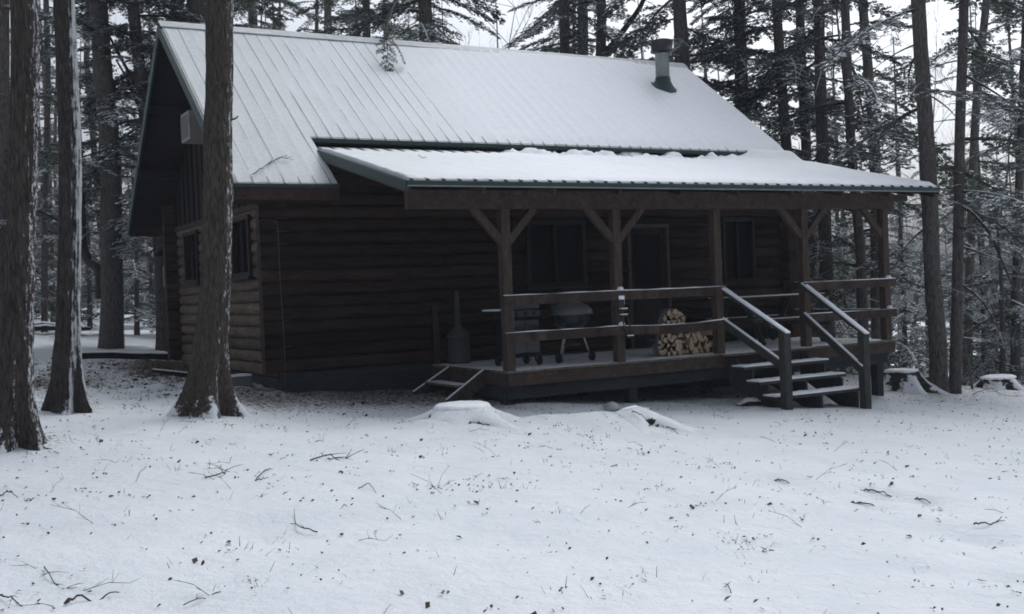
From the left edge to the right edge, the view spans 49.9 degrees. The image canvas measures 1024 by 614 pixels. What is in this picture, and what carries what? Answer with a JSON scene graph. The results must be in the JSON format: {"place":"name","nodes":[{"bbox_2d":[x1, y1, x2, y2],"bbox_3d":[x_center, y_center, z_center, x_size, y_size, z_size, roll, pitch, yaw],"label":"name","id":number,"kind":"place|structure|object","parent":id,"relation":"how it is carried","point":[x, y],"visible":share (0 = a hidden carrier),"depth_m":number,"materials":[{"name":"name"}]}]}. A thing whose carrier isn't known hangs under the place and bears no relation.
{"place":"outdoors","nodes":[
{"label":"outdoors","id":0,"kind":"place"},
{"bbox_2d":[0,308,1023,613],"bbox_3d":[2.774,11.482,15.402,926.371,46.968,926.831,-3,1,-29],"label":"ground","id":1,"kind":"structure","parent":0,"point":[844,570],"depth_m":7.98,"materials":[{"name":"snow"}]},
{"bbox_2d":[0,594,22,606],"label":"fallen twig","id":2,"kind":"object","parent":1,"relation":"on","point":[2,595],"visible":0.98,"depth_m":5.13,"materials":[{"name":"wood"}]},
{"bbox_2d":[0,0,46,453],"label":"hemlock tree","id":3,"kind":"object","parent":1,"relation":"on","point":[20,427],"visible":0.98,"depth_m":9.76,"materials":[{"name":"brown plant"}]},
{"bbox_2d":[34,267,48,319],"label":"young hemlock","id":4,"kind":"object","parent":1,"relation":"on","point":[36,271],"visible":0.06,"depth_m":32.90,"materials":[{"name":"green plant"}]},
{"bbox_2d":[34,213,56,319],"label":"young hemlock","id":5,"kind":"object","parent":1,"relation":"on","point":[37,312],"visible":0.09,"depth_m":36.43,"materials":[{"name":"green plant"}]},
{"bbox_2d":[0,0,118,343],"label":"hemlock tree","id":6,"kind":"object","parent":1,"relation":"on","point":[4,71],"visible":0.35,"depth_m":21.91,"materials":[{"name":"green plant"}]},
{"bbox_2d":[39,566,80,588],"bbox_3d":[-2.323,1.367,5.549,0.477,0.073,0.140,-1,1,43],"label":"fallen twig","id":7,"kind":"object","parent":1,"relation":"on","point":[52,579],"visible":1,"depth_m":5.53,"materials":[{"name":"wood"}]},
{"bbox_2d":[34,321,90,330],"bbox_3d":[-13.503,0.577,31.765,2.625,0.396,1.134,-3,1,-29],"label":"log pile","id":8,"kind":"object","parent":1,"relation":"on","point":[42,325],"visible":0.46,"depth_m":31.61,"materials":[{"name":"brown wood"}]},
{"bbox_2d":[34,140,99,325],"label":"young hemlock","id":9,"kind":"object","parent":1,"relation":"on","point":[52,267],"visible":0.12,"depth_m":39.96,"materials":[{"name":"green plant"}]},
{"bbox_2d":[39,0,94,414],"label":"hemlock tree","id":10,"kind":"object","parent":1,"relation":"on","point":[66,393],"visible":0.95,"depth_m":12.84,"materials":[{"name":"brown plant"}]},
{"bbox_2d":[9,0,130,332],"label":"hemlock tree","id":11,"kind":"object","parent":1,"relation":"on","point":[44,192],"visible":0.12,"depth_m":32.93,"materials":[{"name":"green plant"}]},
{"bbox_2d":[9,5,146,296],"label":"bare tree","id":12,"kind":"object","parent":1,"relation":"on","point":[57,182],"visible":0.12,"depth_m":47.62,"materials":[{"name":"grey plant"}]},
{"bbox_2d":[34,157,144,328],"bbox_3d":[-14.166,-2.222,36.822,3.178,6.104,4.279,-2,1,16],"label":"young hemlock","id":13,"kind":"object","parent":1,"relation":"on","point":[89,295],"visible":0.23,"depth_m":36.96,"materials":[{"name":"green plant"}]},
{"bbox_2d":[64,591,118,603],"bbox_3d":[-2.007,1.386,5.236,0.260,0.052,0.050,-3,1,-40],"label":"fallen twig","id":14,"kind":"object","parent":1,"relation":"on","point":[73,598],"visible":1,"depth_m":5.22,"materials":[{"name":"wood"}]},
{"bbox_2d":[36,1,153,348],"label":"hemlock tree","id":15,"kind":"object","parent":1,"relation":"on","point":[107,269],"visible":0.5,"depth_m":25.19,"materials":[{"name":"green plant"}]},
{"bbox_2d":[80,138,155,334],"bbox_3d":[-11.121,-1.938,32.732,3.483,6.412,3.609,-2,1,28],"label":"young hemlock","id":16,"kind":"object","parent":1,"relation":"on","point":[136,274],"visible":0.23,"depth_m":32.94,"materials":[{"name":"green plant"}]},
{"bbox_2d":[98,175,155,327],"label":"young hemlock","id":17,"kind":"object","parent":1,"relation":"on","point":[151,295],"visible":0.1,"depth_m":39.74,"materials":[{"name":"green plant"}]},
{"bbox_2d":[50,0,204,350],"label":"hemlock tree","id":18,"kind":"object","parent":1,"relation":"on","point":[134,25],"visible":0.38,"depth_m":25.65,"materials":[{"name":"green plant"}]},
{"bbox_2d":[82,350,172,359],"bbox_3d":[-7.817,1.003,22.639,2.013,0.292,0.140,-3,1,-16],"label":"landscape timber","id":19,"kind":"object","parent":1,"relation":"on","point":[110,354],"visible":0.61,"depth_m":22.52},
{"bbox_2d":[80,0,241,253],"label":"hemlock tree","id":20,"kind":"object","parent":1,"relation":"on","point":[134,139],"visible":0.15,"depth_m":26.61,"materials":[{"name":"green plant"}]},
{"bbox_2d":[41,0,297,113],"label":"hemlock tree","id":21,"kind":"object","parent":1,"relation":"on","point":[195,7],"visible":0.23,"depth_m":25.81,"materials":[{"name":"green plant"}]},
{"bbox_2d":[151,368,187,374],"bbox_3d":[-5.319,1.046,17.540,0.812,0.166,0.150,-2,1,-7],"label":"old board","id":22,"kind":"object","parent":1,"relation":"on","point":[168,371],"visible":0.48,"depth_m":17.46,"materials":[{"name":"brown wood"}]},
{"bbox_2d":[183,584,220,604],"bbox_3d":[-1.484,1.396,5.330,0.087,0.053,0.329,-2,1,17],"label":"fallen twig","id":23,"kind":"object","parent":1,"relation":"on","point":[202,597],"visible":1,"depth_m":5.24,"materials":[{"name":"wood"}]},
{"bbox_2d":[165,0,250,418],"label":"hemlock tree","id":24,"kind":"object","parent":1,"relation":"on","point":[207,391],"visible":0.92,"depth_m":12.97,"materials":[{"name":"brown plant"}]},
{"bbox_2d":[204,457,238,477],"bbox_3d":[-2.378,1.343,9.345,0.225,0.077,1.166,-2,1,-4],"label":"fallen twig","id":25,"kind":"object","parent":1,"relation":"on","point":[221,470],"visible":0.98,"depth_m":8.97,"materials":[{"name":"brown plant"}]},
{"bbox_2d":[231,373,252,386],"bbox_3d":[-4.208,1.142,16.879,0.400,0.226,0.240,-3,1,-29],"label":"concrete block","id":26,"kind":"object","parent":1,"relation":"on","point":[244,379],"depth_m":16.81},
{"bbox_2d":[234,0,319,29],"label":"hemlock tree","id":27,"kind":"object","parent":1,"relation":"on","point":[252,20],"visible":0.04,"depth_m":36.24,"materials":[{"name":"green plant"}]},
{"bbox_2d":[291,510,317,531],"bbox_3d":[-1.374,1.373,7.047,0.104,0.050,0.598,-3,1,-25],"label":"fallen twig","id":28,"kind":"object","parent":1,"relation":"on","point":[301,525],"visible":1,"depth_m":6.86,"materials":[{"name":"brown plant"}]},
{"bbox_2d":[310,450,362,460],"bbox_3d":[-1.673,1.381,10.222,0.608,0.084,0.576,-3,1,-29],"label":"fallen twig","id":29,"kind":"object","parent":1,"relation":"on","point":[333,456],"visible":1,"depth_m":10.11,"materials":[{"name":"brown plant"}]},
{"bbox_2d":[294,0,435,42],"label":"hemlock tree","id":30,"kind":"object","parent":1,"relation":"on","point":[364,3],"visible":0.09,"depth_m":36.03,"materials":[{"name":"green plant"}]},
{"bbox_2d":[320,0,506,71],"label":"hemlock tree","id":31,"kind":"object","parent":1,"relation":"on","point":[426,25],"visible":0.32,"depth_m":25.85,"materials":[{"name":"green plant"}]},
{"bbox_2d":[383,0,540,48],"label":"bare tree","id":32,"kind":"object","parent":1,"relation":"on","point":[496,20],"visible":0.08,"depth_m":38.18,"materials":[{"name":"grey plant"}]},
{"bbox_2d":[404,400,520,429],"bbox_3d":[-0.524,1.267,12.843,2.006,0.306,2.144,-3,1,-29],"label":"tree stump","id":33,"kind":"object","parent":1,"relation":"on","point":[457,413],"visible":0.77,"depth_m":12.54,"materials":[{"name":"white plant"}]},
{"bbox_2d":[408,0,545,48],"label":"bare tree","id":34,"kind":"object","parent":1,"relation":"on","point":[512,23],"visible":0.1,"depth_m":45.18,"materials":[{"name":"grey plant"}]},
{"bbox_2d":[0,355,1023,613],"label":"leaf litter","id":35,"kind":"object","parent":1,"relation":"on","point":[194,561],"visible":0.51,"depth_m":10.30,"materials":[{"name":"brown plant"}]},
{"bbox_2d":[9,0,1023,378],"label":"distant woods","id":36,"kind":"object","parent":1,"relation":"on","point":[53,174],"visible":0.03,"depth_m":54.46,"materials":[{"name":"brown plant"}]},
{"bbox_2d":[127,20,940,409],"bbox_3d":[-0.263,-1.680,20.537,11.446,7.471,12.219,-3,1,-29],"label":"log cabin","id":37,"kind":"object","parent":1,"relation":"on","point":[379,212],"visible":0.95,"depth_m":17.97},
{"bbox_2d":[180,110,202,143],"bbox_3d":[-5.510,-3.140,19.231,0.458,0.500,0.580,-3,1,-29],"label":"air conditioner","id":38,"kind":"object","parent":37,"relation":"attached to","point":[191,132],"visible":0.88,"depth_m":18.96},
{"bbox_2d":[182,229,200,286],"bbox_3d":[-6.070,-0.922,20.931,0.205,1.040,1.160,-3,1,-29],"label":"window frame","id":39,"kind":"structure","parent":37,"relation":"in","point":[191,253],"depth_m":20.94,"materials":[{"name":"brown wood"}]},
{"bbox_2d":[231,214,256,280],"bbox_3d":[-4.388,-0.958,17.930,0.205,1.030,1.200,-3,1,-29],"label":"window frame","id":40,"kind":"structure","parent":37,"relation":"in","point":[242,266],"depth_m":17.93,"materials":[{"name":"brown wood"}]},
{"bbox_2d":[252,155,292,174],"bbox_3d":[-3.498,-2.053,15.897,0.263,0.343,0.811,-2,1,33],"label":"fallen branch","id":41,"kind":"object","parent":37,"relation":"on","point":[273,162],"visible":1,"depth_m":15.95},
{"bbox_2d":[431,306,440,363],"bbox_3d":[-1.208,0.449,17.488,0.120,0.924,0.109,-3,1,-29],"label":"plank","id":42,"kind":"object","parent":37,"relation":"on","point":[436,339],"visible":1,"depth_m":17.47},
{"bbox_2d":[446,290,470,363],"bbox_3d":[-0.862,0.309,17.514,0.378,1.160,0.378,-3,1,-29],"label":"smoking post","id":43,"kind":"object","parent":37,"relation":"on","point":[457,337],"visible":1,"depth_m":17.39,"materials":[{"name":"grey paint"}]},
{"bbox_2d":[481,293,542,365],"bbox_3d":[-0.009,0.342,16.269,0.765,1.075,0.576,-3,1,-29],"label":"gas grill","id":44,"kind":"object","parent":37,"relation":"on","point":[526,318],"visible":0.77,"depth_m":16.18,"materials":[{"name":"black metal"}]},
{"bbox_2d":[514,319,539,353],"bbox_3d":[0.207,0.433,16.131,0.450,0.480,0.013,-3,1,-29],"label":"door","id":45,"kind":"structure","parent":44,"relation":"in","point":[531,325],"depth_m":16.13,"materials":[{"name":"grey metal"}]},
{"bbox_2d":[524,220,591,289],"bbox_3d":[0.743,-0.891,18.719,1.300,1.170,0.205,-3,1,-29],"label":"window frame","id":46,"kind":"structure","parent":37,"relation":"in","point":[556,254],"depth_m":18.73,"materials":[{"name":"brown wood"}]},
{"bbox_2d":[548,302,595,362],"bbox_3d":[0.897,0.348,16.735,0.690,0.980,0.690,-3,1,-29],"label":"kettle grill","id":47,"kind":"object","parent":37,"relation":"on","point":[566,315],"visible":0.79,"depth_m":16.52,"materials":[{"name":"black metal"}]},
{"bbox_2d":[618,296,634,337],"bbox_3d":[1.677,0.142,16.181,0.220,0.628,0.087,-3,1,-29],"label":"hanging bracket","id":48,"kind":"object","parent":37,"relation":"attached to","point":[621,303],"visible":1,"depth_m":16.16,"materials":[{"name":"black metal"}]},
{"bbox_2d":[630,228,665,346],"bbox_3d":[2.427,-0.348,19.684,0.770,2.124,0.062,-3,1,-29],"label":"door","id":49,"kind":"structure","parent":37,"relation":"in","point":[647,244],"depth_m":19.64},
{"bbox_2d":[648,334,680,356],"bbox_3d":[2.413,0.584,17.266,0.479,0.388,0.485,-2,1,-5],"label":"firewood bundle","id":50,"kind":"object","parent":37,"relation":"on","point":[671,342],"visible":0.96,"depth_m":17.10,"materials":[{"name":"beige wood"}]},
{"bbox_2d":[656,308,685,334],"bbox_3d":[2.540,0.225,17.397,0.465,0.412,0.491,-3,1,-9],"label":"firewood bundle","id":51,"kind":"object","parent":50,"relation":"on","point":[670,316],"visible":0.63,"depth_m":17.25,"materials":[{"name":"beige wood"}]},
{"bbox_2d":[673,347,682,354],"bbox_3d":[2.549,0.701,17.400,0.095,0.136,0.407,-3,1,-26],"label":"firewood log","id":52,"kind":"object","parent":37,"relation":"on","point":[679,352],"visible":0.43,"depth_m":17.22,"materials":[{"name":"beige wood"}]},
{"bbox_2d":[682,347,698,353],"bbox_3d":[2.765,0.700,17.482,0.132,0.132,0.427,-3,1,-39],"label":"firewood log","id":53,"kind":"object","parent":37,"relation":"on","point":[695,350],"visible":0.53,"depth_m":17.33,"materials":[{"name":"beige wood"}]},
{"bbox_2d":[684,343,693,350],"bbox_3d":[2.748,0.620,17.482,0.109,0.191,0.415,-3,1,-23],"label":"firewood log","id":54,"kind":"object","parent":53,"relation":"on","point":[690,346],"visible":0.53,"depth_m":17.30,"materials":[{"name":"beige wood"}]},
{"bbox_2d":[720,217,760,284],"bbox_3d":[4.246,-1.051,20.685,0.900,1.260,0.205,-3,1,-29],"label":"window frame","id":55,"kind":"structure","parent":37,"relation":"in","point":[738,233],"depth_m":20.71,"materials":[{"name":"brown wood"}]},
{"bbox_2d":[692,293,830,345],"bbox_3d":[4.530,0.228,19.496,2.100,0.874,1.600,-3,1,-29],"label":"picnic table","id":56,"kind":"object","parent":37,"relation":"on","point":[755,323],"visible":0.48,"depth_m":19.22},
{"bbox_2d":[492,0,622,56],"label":"hemlock tree","id":57,"kind":"object","parent":1,"relation":"on","point":[565,10],"visible":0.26,"depth_m":31.95,"materials":[{"name":"green plant"}]},
{"bbox_2d":[518,0,639,58],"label":"hemlock tree","id":58,"kind":"object","parent":1,"relation":"on","point":[543,40],"visible":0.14,"depth_m":35.89,"materials":[{"name":"green plant"}]},
{"bbox_2d":[524,0,650,56],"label":"hemlock tree","id":59,"kind":"object","parent":1,"relation":"on","point":[601,47],"visible":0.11,"depth_m":32.94,"materials":[{"name":"green plant"}]},
{"bbox_2d":[602,401,619,410],"bbox_3d":[1.356,1.368,15.002,0.233,0.154,0.202,-3,1,-29],"label":"stone","id":60,"kind":"object","parent":1,"relation":"on","point":[611,406],"visible":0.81,"depth_m":14.93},
{"bbox_2d":[644,415,656,424],"bbox_3d":[1.656,1.391,13.165,0.268,0.186,0.152,-3,1,-29],"label":"rotten wood","id":61,"kind":"object","parent":1,"relation":"on","point":[651,419],"visible":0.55,"depth_m":13.10,"materials":[{"name":"brown wood"}]},
{"bbox_2d":[614,405,700,433],"bbox_3d":[1.535,1.370,13.546,2.034,0.346,2.186,-2,1,40],"label":"root mound","id":62,"kind":"object","parent":1,"relation":"on","point":[637,421],"visible":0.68,"depth_m":13.13,"materials":[{"name":"snow"}]},
{"bbox_2d":[592,0,800,157],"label":"hemlock tree","id":63,"kind":"object","parent":1,"relation":"on","point":[680,53],"visible":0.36,"depth_m":29.17,"materials":[{"name":"green plant"}]},
{"bbox_2d":[735,397,762,405],"bbox_3d":[3.663,1.461,16.689,0.596,0.190,0.334,-3,1,-29],"label":"stone","id":64,"kind":"object","parent":1,"relation":"on","point":[751,401],"visible":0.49,"depth_m":16.55,"materials":[{"name":"grey stone"}]},
{"bbox_2d":[665,0,838,227],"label":"hemlock tree","id":65,"kind":"object","parent":1,"relation":"on","point":[741,72],"visible":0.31,"depth_m":30.83,"materials":[{"name":"green plant"}]},
{"bbox_2d":[686,0,910,324],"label":"hemlock tree","id":66,"kind":"object","parent":1,"relation":"on","point":[783,105],"visible":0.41,"depth_m":28.88,"materials":[{"name":"green plant"}]},
{"bbox_2d":[730,0,902,337],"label":"hemlock tree","id":67,"kind":"object","parent":1,"relation":"on","point":[833,126],"visible":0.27,"depth_m":30.85,"materials":[{"name":"green plant"}]},
{"bbox_2d":[736,0,950,371],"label":"hemlock tree","id":68,"kind":"object","parent":1,"relation":"on","point":[825,242],"visible":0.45,"depth_m":26.89,"materials":[{"name":"green plant"}]},
{"bbox_2d":[815,211,893,362],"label":"young hemlock","id":69,"kind":"object","parent":1,"relation":"on","point":[834,249],"visible":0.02,"depth_m":37.83,"materials":[{"name":"green plant"}]},
{"bbox_2d":[816,192,899,373],"bbox_3d":[10.306,-1.136,34.919,3.731,7.103,2.881,-3,1,-9],"label":"young hemlock","id":70,"kind":"object","parent":1,"relation":"on","point":[842,369],"visible":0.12,"depth_m":34.95,"materials":[{"name":"green plant"}]},
{"bbox_2d":[851,501,874,505],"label":"fallen twig","id":71,"kind":"object","parent":1,"relation":"on","point":[862,503],"visible":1,"depth_m":8.62,"materials":[{"name":"brown plant"}]},
{"bbox_2d":[754,0,982,371],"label":"hemlock tree","id":72,"kind":"object","parent":1,"relation":"on","point":[850,79],"visible":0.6,"depth_m":25.91,"materials":[{"name":"green plant"}]},
{"bbox_2d":[860,488,891,496],"bbox_3d":[3.086,1.565,9.199,0.333,0.086,0.075,-2,1,33],"label":"fallen twig","id":73,"kind":"object","parent":1,"relation":"on","point":[875,491],"visible":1,"depth_m":9.25,"materials":[{"name":"brown plant"}]},
{"bbox_2d":[835,0,921,325],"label":"dead sapling","id":74,"kind":"object","parent":1,"relation":"on","point":[855,222],"visible":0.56,"depth_m":25.48,"materials":[{"name":"brown plant"}]},
{"bbox_2d":[794,0,969,365],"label":"bare tree","id":75,"kind":"object","parent":1,"relation":"on","point":[903,230],"visible":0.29,"depth_m":38.11,"materials":[{"name":"grey plant"}]},
{"bbox_2d":[837,171,928,371],"bbox_3d":[12.584,-0.992,37.115,3.969,8.483,3.993,-2,1,9],"label":"young hemlock","id":76,"kind":"object","parent":1,"relation":"on","point":[895,261],"visible":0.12,"depth_m":37.00,"materials":[{"name":"green plant"}]},
{"bbox_2d":[795,0,990,371],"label":"hemlock tree","id":77,"kind":"object","parent":1,"relation":"on","point":[874,295],"visible":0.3,"depth_m":27.86,"materials":[{"name":"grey plant"}]},
{"bbox_2d":[847,162,962,376],"bbox_3d":[12.120,-0.928,33.713,3.881,7.104,4.552,-3,1,-42],"label":"young hemlock","id":78,"kind":"object","parent":1,"relation":"on","point":[904,345],"visible":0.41,"depth_m":33.79,"materials":[{"name":"green plant"}]},
{"bbox_2d":[805,0,1023,392],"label":"hemlock tree","id":79,"kind":"object","parent":1,"relation":"on","point":[921,97],"visible":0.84,"depth_m":20.48,"materials":[{"name":"brown plant"}]},
{"bbox_2d":[883,368,951,394],"bbox_3d":[7.246,1.418,20.537,1.746,0.516,1.631,-3,1,-29],"label":"tree stump","id":80,"kind":"object","parent":1,"relation":"on","point":[909,380],"visible":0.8,"depth_m":20.33,"materials":[{"name":"brown plant"}]},
{"bbox_2d":[852,0,1010,367],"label":"bare tree","id":81,"kind":"object","parent":1,"relation":"on","point":[916,301],"visible":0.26,"depth_m":44.09,"materials":[{"name":"grey plant"}]},
{"bbox_2d":[891,156,977,381],"bbox_3d":[15.091,-0.824,39.991,3.875,9.589,4.485,-2,1,-5],"label":"young hemlock","id":82,"kind":"object","parent":1,"relation":"on","point":[926,343],"visible":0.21,"depth_m":39.71,"materials":[{"name":"green plant"}]},
{"bbox_2d":[889,0,1023,385],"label":"hemlock tree","id":83,"kind":"object","parent":1,"relation":"on","point":[969,267],"visible":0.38,"depth_m":29.92,"materials":[{"name":"grey plant"}]},
{"bbox_2d":[901,2,1019,367],"bbox_3d":[18.377,-4.680,40.061,9.129,17.061,6.490,-2,1,2],"label":"bare tree","id":84,"kind":"object","parent":1,"relation":"on","point":[996,290],"visible":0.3,"depth_m":39.92,"materials":[{"name":"grey plant"}]},
{"bbox_2d":[914,177,1009,375],"bbox_3d":[15.483,-0.427,38.147,3.506,8.502,3.883,-2,1,4],"label":"young hemlock","id":85,"kind":"object","parent":1,"relation":"on","point":[922,341],"visible":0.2,"depth_m":38.02,"materials":[{"name":"green plant"}]},
{"bbox_2d":[907,0,1023,393],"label":"hemlock tree","id":86,"kind":"object","parent":1,"relation":"on","point":[964,58],"visible":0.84,"depth_m":20.78,"materials":[{"name":"brown plant"}]},
{"bbox_2d":[924,189,1023,384],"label":"young hemlock","id":87,"kind":"object","parent":1,"relation":"on","point":[983,316],"visible":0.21,"depth_m":30.99,"materials":[{"name":"green plant"}]},
{"bbox_2d":[963,335,992,388],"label":"dead sapling","id":88,"kind":"object","parent":1,"relation":"on","point":[970,375],"visible":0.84,"depth_m":21.99,"materials":[{"name":"wood"}]},
{"bbox_2d":[945,5,1023,380],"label":"hemlock tree","id":89,"kind":"object","parent":1,"relation":"on","point":[1018,302],"visible":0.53,"depth_m":26.91,"materials":[{"name":"green plant"}]},
{"bbox_2d":[949,167,1022,377],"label":"young hemlock","id":90,"kind":"object","parent":1,"relation":"on","point":[993,289],"visible":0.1,"depth_m":43.99,"materials":[{"name":"green plant"}]},
{"bbox_2d":[949,183,1023,385],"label":"young hemlock","id":91,"kind":"object","parent":1,"relation":"on","point":[1003,341],"visible":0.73,"depth_m":25.99,"materials":[{"name":"green plant"}]},
{"bbox_2d":[973,516,1004,524],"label":"fallen twig","id":92,"kind":"object","parent":1,"relation":"on","point":[988,523],"visible":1,"depth_m":7.88,"materials":[{"name":"brown plant"}]},
{"bbox_2d":[970,374,1023,390],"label":"tree stump","id":93,"kind":"object","parent":1,"relation":"on","point":[1004,381],"visible":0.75,"depth_m":22.33,"materials":[{"name":"brown plant"}]},
{"bbox_2d":[972,388,1023,395],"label":"fallen twig","id":94,"kind":"object","parent":1,"relation":"on","point":[993,391],"visible":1,"depth_m":20.94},
{"bbox_2d":[974,187,1023,382],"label":"young hemlock","id":95,"kind":"object","parent":1,"relation":"on","point":[1007,350],"visible":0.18,"depth_m":29.04,"materials":[{"name":"green plant"}]},
{"bbox_2d":[975,150,1023,385],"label":"young hemlock","id":96,"kind":"object","parent":1,"relation":"on","point":[1009,263],"visible":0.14,"depth_m":37.02,"materials":[{"name":"green plant"}]},
{"bbox_2d":[9,0,1021,321],"label":"sky","id":97,"kind":"structure","parent":0,"point":[482,39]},
{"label":"firewood log","id":98,"kind":"object","parent":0,"visible":0},
{"bbox_2d":[694,341,700,348],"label":"firewood log","id":99,"kind":"object","parent":98,"relation":"on","point":[698,344],"visible":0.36,"depth_m":17.45,"materials":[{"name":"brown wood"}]},
{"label":"firewood log","id":100,"kind":"object","parent":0,"visible":0},
{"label":"firewood log","id":101,"kind":"object","parent":100,"relation":"on","visible":0},
{"bbox_2d":[700,339,707,347],"bbox_3d":[2.991,0.586,17.627,0.072,0.139,0.404,-3,1,-26],"label":"firewood log","id":102,"kind":"object","parent":101,"relation":"on","point":[704,344],"visible":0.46,"depth_m":17.46,"materials":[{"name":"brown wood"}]},
{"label":"firewood log","id":103,"kind":"object","parent":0,"visible":0},
{"bbox_2d":[681,335,694,342],"bbox_3d":[2.748,0.507,17.446,0.094,0.126,0.409,-3,1,-24],"label":"firewood log","id":104,"kind":"object","parent":103,"relation":"on","point":[689,340],"visible":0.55,"depth_m":17.27,"materials":[{"name":"beige wood"}]},
{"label":"firewood log","id":105,"kind":"object","parent":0,"visible":0},
{"bbox_2d":[678,333,690,338],"bbox_3d":[2.655,0.456,17.396,0.137,0.101,0.400,-3,1,-29],"label":"firewood log","id":106,"kind":"object","parent":105,"relation":"on","point":[686,335],"visible":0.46,"depth_m":17.23,"materials":[{"name":"beige wood"}]},
{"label":"firewood log","id":107,"kind":"object","parent":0,"visible":0},
{"bbox_2d":[692,331,700,339],"bbox_3d":[2.840,0.447,17.498,0.094,0.162,0.406,-3,1,-32],"label":"firewood log","id":108,"kind":"object","parent":107,"relation":"on","point":[698,335],"visible":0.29,"depth_m":17.33,"materials":[{"name":"beige wood"}]},
{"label":"firewood log","id":109,"kind":"object","parent":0,"visible":0},
{"bbox_2d":[700,330,711,334],"bbox_3d":[3.089,0.366,17.717,0.085,0.165,0.421,-3,1,-39],"label":"firewood log","id":110,"kind":"object","parent":109,"relation":"on","point":[708,332],"visible":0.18,"depth_m":17.62,"materials":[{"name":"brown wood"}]}
]}

